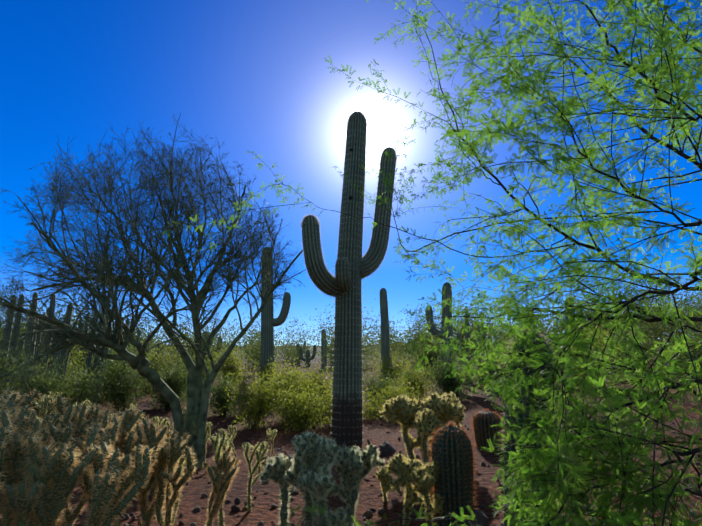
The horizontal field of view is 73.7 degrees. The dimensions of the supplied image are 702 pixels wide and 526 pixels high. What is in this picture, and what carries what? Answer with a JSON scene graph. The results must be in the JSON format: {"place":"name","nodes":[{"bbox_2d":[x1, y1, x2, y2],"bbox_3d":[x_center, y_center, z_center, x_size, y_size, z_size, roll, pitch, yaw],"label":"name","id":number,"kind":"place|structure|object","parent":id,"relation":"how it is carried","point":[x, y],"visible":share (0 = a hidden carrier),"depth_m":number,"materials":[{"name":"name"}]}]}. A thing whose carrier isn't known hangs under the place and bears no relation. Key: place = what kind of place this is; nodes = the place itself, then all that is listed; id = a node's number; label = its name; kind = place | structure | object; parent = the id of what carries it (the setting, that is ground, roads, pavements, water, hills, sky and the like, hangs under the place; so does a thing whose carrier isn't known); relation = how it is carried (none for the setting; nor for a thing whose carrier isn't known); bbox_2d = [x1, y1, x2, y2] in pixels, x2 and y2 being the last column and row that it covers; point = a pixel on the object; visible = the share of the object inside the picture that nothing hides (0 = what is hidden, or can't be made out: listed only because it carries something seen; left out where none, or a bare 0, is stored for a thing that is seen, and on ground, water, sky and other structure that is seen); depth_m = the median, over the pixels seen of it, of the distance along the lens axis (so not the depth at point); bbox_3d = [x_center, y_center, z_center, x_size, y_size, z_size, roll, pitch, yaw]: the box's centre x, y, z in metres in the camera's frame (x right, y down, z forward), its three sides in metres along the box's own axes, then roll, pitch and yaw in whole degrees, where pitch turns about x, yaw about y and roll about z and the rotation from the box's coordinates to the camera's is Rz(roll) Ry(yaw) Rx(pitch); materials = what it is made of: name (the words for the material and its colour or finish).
{"place":"outdoors","nodes":[
{"label":"outdoors","id":0,"kind":"place"},
{"bbox_2d":[0,339,701,525],"bbox_3d":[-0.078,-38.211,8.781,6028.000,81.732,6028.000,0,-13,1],"label":"ground","id":1,"kind":"structure","parent":0,"point":[262,509],"depth_m":5.97,"materials":[{"name":"soil"}]},
{"bbox_2d":[0,389,238,525],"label":"cholla cacti","id":2,"kind":"object","parent":1,"relation":"on","point":[73,479],"visible":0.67,"depth_m":2.64,"materials":[{"name":"plant"}]},
{"bbox_2d":[0,386,241,525],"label":"cactus spines","id":3,"kind":"object","parent":2,"relation":"attached to","point":[6,469],"visible":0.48,"depth_m":2.64},
{"bbox_2d":[0,113,305,469],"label":"palo verde tree","id":4,"kind":"object","parent":1,"relation":"on","point":[198,390],"visible":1,"depth_m":6.23,"materials":[{"name":"green plant"}]},
{"bbox_2d":[34,392,275,525],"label":"cholla cacti","id":5,"kind":"object","parent":1,"relation":"on","point":[246,451],"visible":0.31,"depth_m":4.53,"materials":[{"name":"plant"}]},
{"bbox_2d":[31,392,276,524],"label":"cactus spines","id":6,"kind":"object","parent":5,"relation":"attached to","point":[216,451],"visible":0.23,"depth_m":4.58},
{"bbox_2d":[0,246,582,414],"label":"saguaro cactus","id":7,"kind":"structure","parent":1,"relation":"on","point":[269,322],"depth_m":13.77,"materials":[{"name":"green plant"}]},
{"bbox_2d":[11,316,624,433],"bbox_3d":[-1.115,3.225,14.027,16.783,3.029,10.647,-7,-15,27],"label":"yellow bush","id":8,"kind":"object","parent":1,"relation":"on","point":[307,386],"depth_m":9.91,"materials":[{"name":"yellow plant"}]},
{"bbox_2d":[261,432,385,525],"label":"cholla cactus","id":9,"kind":"object","parent":1,"relation":"on","point":[283,515],"visible":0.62,"depth_m":3.98,"materials":[{"name":"green plant"}]},
{"bbox_2d":[258,430,385,525],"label":"cactus spines","id":10,"kind":"object","parent":9,"relation":"attached to","point":[313,463],"visible":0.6,"depth_m":3.97},
{"bbox_2d":[302,112,395,444],"bbox_3d":[-0.011,0.104,8.080,1.781,6.244,0.670,9,-16,-34],"label":"saguaro cactus","id":11,"kind":"object","parent":1,"relation":"on","point":[345,416],"visible":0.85,"depth_m":7.83,"materials":[{"name":"green plant"}]},
{"bbox_2d":[299,110,397,441],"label":"cactus spines","id":12,"kind":"object","parent":11,"relation":"attached to","point":[395,152],"visible":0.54,"depth_m":8.05},
{"bbox_2d":[0,260,701,380],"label":"distant shrubs","id":13,"kind":"object","parent":1,"relation":"on","point":[661,329],"visible":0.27,"depth_m":27.11,"materials":[{"name":"green plant"}]},
{"bbox_2d":[0,321,701,424],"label":"olive bush","id":14,"kind":"object","parent":1,"relation":"on","point":[433,360],"depth_m":11.39,"materials":[{"name":"green plant"}]},
{"bbox_2d":[121,390,701,525],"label":"rocks","id":15,"kind":"object","parent":1,"relation":"on","point":[386,448],"visible":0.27,"depth_m":4.59,"materials":[{"name":"brown stone"}]},
{"bbox_2d":[375,393,463,525],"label":"teddy bear cholla","id":16,"kind":"object","parent":1,"relation":"on","point":[425,458],"visible":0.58,"depth_m":5.42,"materials":[{"name":"plant"}]},
{"bbox_2d":[374,392,464,525],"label":"cactus spines","id":17,"kind":"object","parent":16,"relation":"attached to","point":[407,473],"visible":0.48,"depth_m":5.28,"materials":[{"name":"cactus spines"}]},
{"bbox_2d":[162,0,701,525],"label":"mesquite tree","id":18,"kind":"object","parent":1,"relation":"on","point":[540,458],"depth_m":2.78,"materials":[{"name":"green plant"}]},
{"bbox_2d":[432,411,617,525],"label":"barrel cacti","id":19,"kind":"object","parent":1,"relation":"on","point":[458,470],"visible":0.65,"depth_m":4.04,"materials":[{"name":"green plant"}]},
{"bbox_2d":[426,408,607,525],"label":"cactus spines","id":20,"kind":"object","parent":19,"relation":"attached to","point":[453,424],"visible":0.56,"depth_m":4.12},
{"bbox_2d":[504,331,554,525],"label":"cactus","id":21,"kind":"object","parent":1,"relation":"on","point":[521,420],"visible":0.19,"depth_m":3.69,"materials":[{"name":"green plant"}]},
{"bbox_2d":[497,331,557,523],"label":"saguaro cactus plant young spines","id":22,"kind":"object","parent":21,"relation":"attached to","point":[509,345],"visible":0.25,"depth_m":3.79},
{"bbox_2d":[0,0,701,345],"label":"sky","id":23,"kind":"structure","parent":0,"point":[250,75],"materials":[{"name":"blue"}]}
]}

